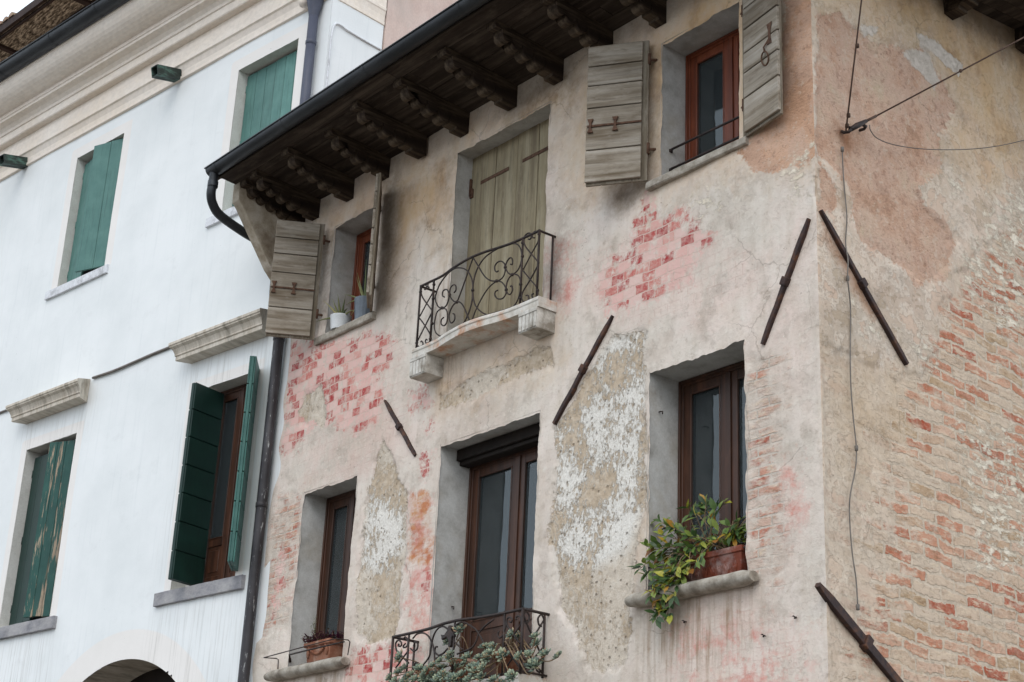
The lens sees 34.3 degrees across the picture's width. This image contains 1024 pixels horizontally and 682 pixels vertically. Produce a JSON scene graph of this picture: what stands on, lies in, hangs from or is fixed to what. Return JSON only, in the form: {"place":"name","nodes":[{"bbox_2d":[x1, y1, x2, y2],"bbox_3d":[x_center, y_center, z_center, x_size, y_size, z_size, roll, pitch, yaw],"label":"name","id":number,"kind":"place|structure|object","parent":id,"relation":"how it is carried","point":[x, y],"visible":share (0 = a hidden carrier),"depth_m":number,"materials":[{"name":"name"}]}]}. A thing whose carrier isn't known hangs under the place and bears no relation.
{"place":"outdoors","nodes":[
{"label":"outdoors","id":0,"kind":"place"},
{"bbox_2d":[0,0,32,20],"label":"sky","id":1,"kind":"structure","parent":0,"point":[6,6],"materials":[{"name":"white"}]},
{"bbox_2d":[0,0,386,681],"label":"white house","id":2,"kind":"structure","parent":0,"point":[136,344],"depth_m":21.62,"materials":[{"name":"paint"}]},
{"bbox_2d":[0,0,95,62],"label":"roof","id":3,"kind":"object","parent":2,"relation":"on","point":[32,21],"visible":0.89,"depth_m":28.81,"materials":[{"name":"tile"}]},
{"bbox_2d":[87,668,174,681],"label":"arch door","id":4,"kind":"structure","parent":2,"relation":"in","point":[156,675],"depth_m":20.05,"materials":[{"name":"brown wood"}]},
{"bbox_2d":[203,383,246,582],"bbox_3d":[-3.257,1.671,19.519,1.035,2.465,0.082,-17,-29,41],"label":"window","id":5,"kind":"structure","parent":2,"relation":"in","point":[216,567],"depth_m":19.63,"materials":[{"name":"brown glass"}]},
{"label":"street","id":6,"kind":"structure","parent":0,"visible":0},
{"bbox_2d":[222,0,457,205],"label":"pink rear house","id":7,"kind":"structure","parent":6,"relation":"on","point":[403,18],"depth_m":21.68,"materials":[{"name":"paint"}]},
{"bbox_2d":[204,0,1023,681],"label":"old house","id":8,"kind":"structure","parent":6,"relation":"on","point":[592,254],"depth_m":14.77,"materials":[{"name":"paint"}]},
{"bbox_2d":[300,618,343,662],"bbox_3d":[-1.905,3.033,16.968,0.340,0.483,0.645,19,-27,-36],"label":"heather box","id":9,"kind":"object","parent":8,"relation":"on","point":[331,651],"visible":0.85,"depth_m":16.83,"materials":[{"name":"ceramic"}]},
{"bbox_2d":[317,296,352,329],"bbox_3d":[-1.922,-0.299,18.536,0.244,0.416,0.661,19,-27,-36],"label":"aloe pot","id":10,"kind":"object","parent":8,"relation":"on","point":[339,318],"visible":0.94,"depth_m":18.40,"materials":[{"name":"white ceramic"}]},
{"bbox_2d":[315,489,355,636],"bbox_3d":[-1.720,2.498,17.493,0.082,1.930,1.030,19,-27,-36],"label":"window","id":11,"kind":"structure","parent":8,"relation":"in","point":[340,509],"depth_m":17.76,"materials":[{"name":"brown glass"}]},
{"bbox_2d":[344,259,369,318],"bbox_3d":[-1.675,-0.516,18.429,0.243,0.760,0.422,19,-27,-36],"label":"aloe pot","id":12,"kind":"object","parent":8,"relation":"on","point":[360,307],"visible":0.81,"depth_m":18.22,"materials":[{"name":"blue ceramic"}]},
{"bbox_2d":[350,228,371,320],"bbox_3d":[-1.519,-0.695,18.717,0.082,1.380,0.900,19,-27,-36],"label":"window","id":13,"kind":"structure","parent":8,"relation":"in","point":[363,240],"depth_m":19.06,"materials":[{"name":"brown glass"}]},
{"bbox_2d":[385,648,440,681],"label":"potted succulent","id":14,"kind":"object","parent":8,"relation":"on","point":[425,673],"visible":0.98,"depth_m":14.87,"materials":[{"name":"green plant"}]},
{"bbox_2d":[430,623,477,681],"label":"potted succulent","id":15,"kind":"object","parent":8,"relation":"on","point":[463,662],"visible":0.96,"depth_m":14.49,"materials":[{"name":"green plant"}]},
{"bbox_2d":[459,446,537,679],"bbox_3d":[0.035,2.135,15.475,0.082,2.348,1.505,19,-27,-36],"label":"balcony door","id":16,"kind":"structure","parent":8,"relation":"in","point":[499,547],"depth_m":15.75,"materials":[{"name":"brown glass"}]},
{"bbox_2d":[463,119,548,321],"bbox_3d":[0.023,-1.067,16.651,0.080,2.280,1.516,19,-27,-36],"label":"boarded door","id":17,"kind":"structure","parent":8,"relation":"in","point":[507,185],"depth_m":16.81,"materials":[{"name":"wood"}]},
{"bbox_2d":[466,627,561,681],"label":"potted succulent","id":18,"kind":"object","parent":8,"relation":"on","point":[487,654],"visible":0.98,"depth_m":14.05,"materials":[{"name":"green plant"}]},
{"bbox_2d":[626,493,747,628],"bbox_3d":[1.410,1.732,13.140,0.513,1.111,1.166,19,-27,-36],"label":"potted shrub","id":19,"kind":"object","parent":8,"relation":"on","point":[687,566],"visible":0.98,"depth_m":13.08,"materials":[{"name":"green plant"}]},
{"bbox_2d":[677,360,746,554],"bbox_3d":[1.772,1.117,13.610,0.082,1.935,1.113,19,-27,-36],"label":"window","id":20,"kind":"structure","parent":8,"relation":"in","point":[712,454],"depth_m":13.85,"materials":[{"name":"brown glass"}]},
{"bbox_2d":[685,28,739,163],"bbox_3d":[1.916,-2.116,14.841,0.082,1.400,0.980,19,-27,-36],"label":"window","id":21,"kind":"structure","parent":8,"relation":"in","point":[712,71],"depth_m":15.02,"materials":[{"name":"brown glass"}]},
{"bbox_2d":[840,146,859,609],"bbox_3d":[2.624,0.190,12.851,0.064,3.833,0.127,-14,-27,36],"label":"wall cable","id":22,"kind":"object","parent":8,"relation":"attached to","point":[856,445],"depth_m":12.79,"materials":[{"name":"grey rubber"}]},
{"bbox_2d":[841,119,867,133],"bbox_3d":[2.820,-1.745,13.698,0.312,0.206,0.153,19,-27,-36],"label":"wire hook","id":23,"kind":"object","parent":8,"relation":"attached to","point":[857,125],"visible":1,"depth_m":13.63,"materials":[{"name":"black metal"}]},
{"bbox_2d":[845,0,861,130],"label":"stay wire","id":24,"kind":"object","parent":23,"relation":"attached to","point":[848,114],"visible":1,"depth_m":13.61,"materials":[{"name":"black metal"}]},
{"bbox_2d":[867,37,1023,120],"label":"stay wire","id":25,"kind":"object","parent":23,"relation":"attached to","point":[875,116],"visible":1,"depth_m":14.03,"materials":[{"name":"black metal"}]},
{"bbox_2d":[869,125,1023,149],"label":"slack wire","id":26,"kind":"object","parent":23,"relation":"hanging from","point":[940,149],"visible":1,"depth_m":14.53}
]}

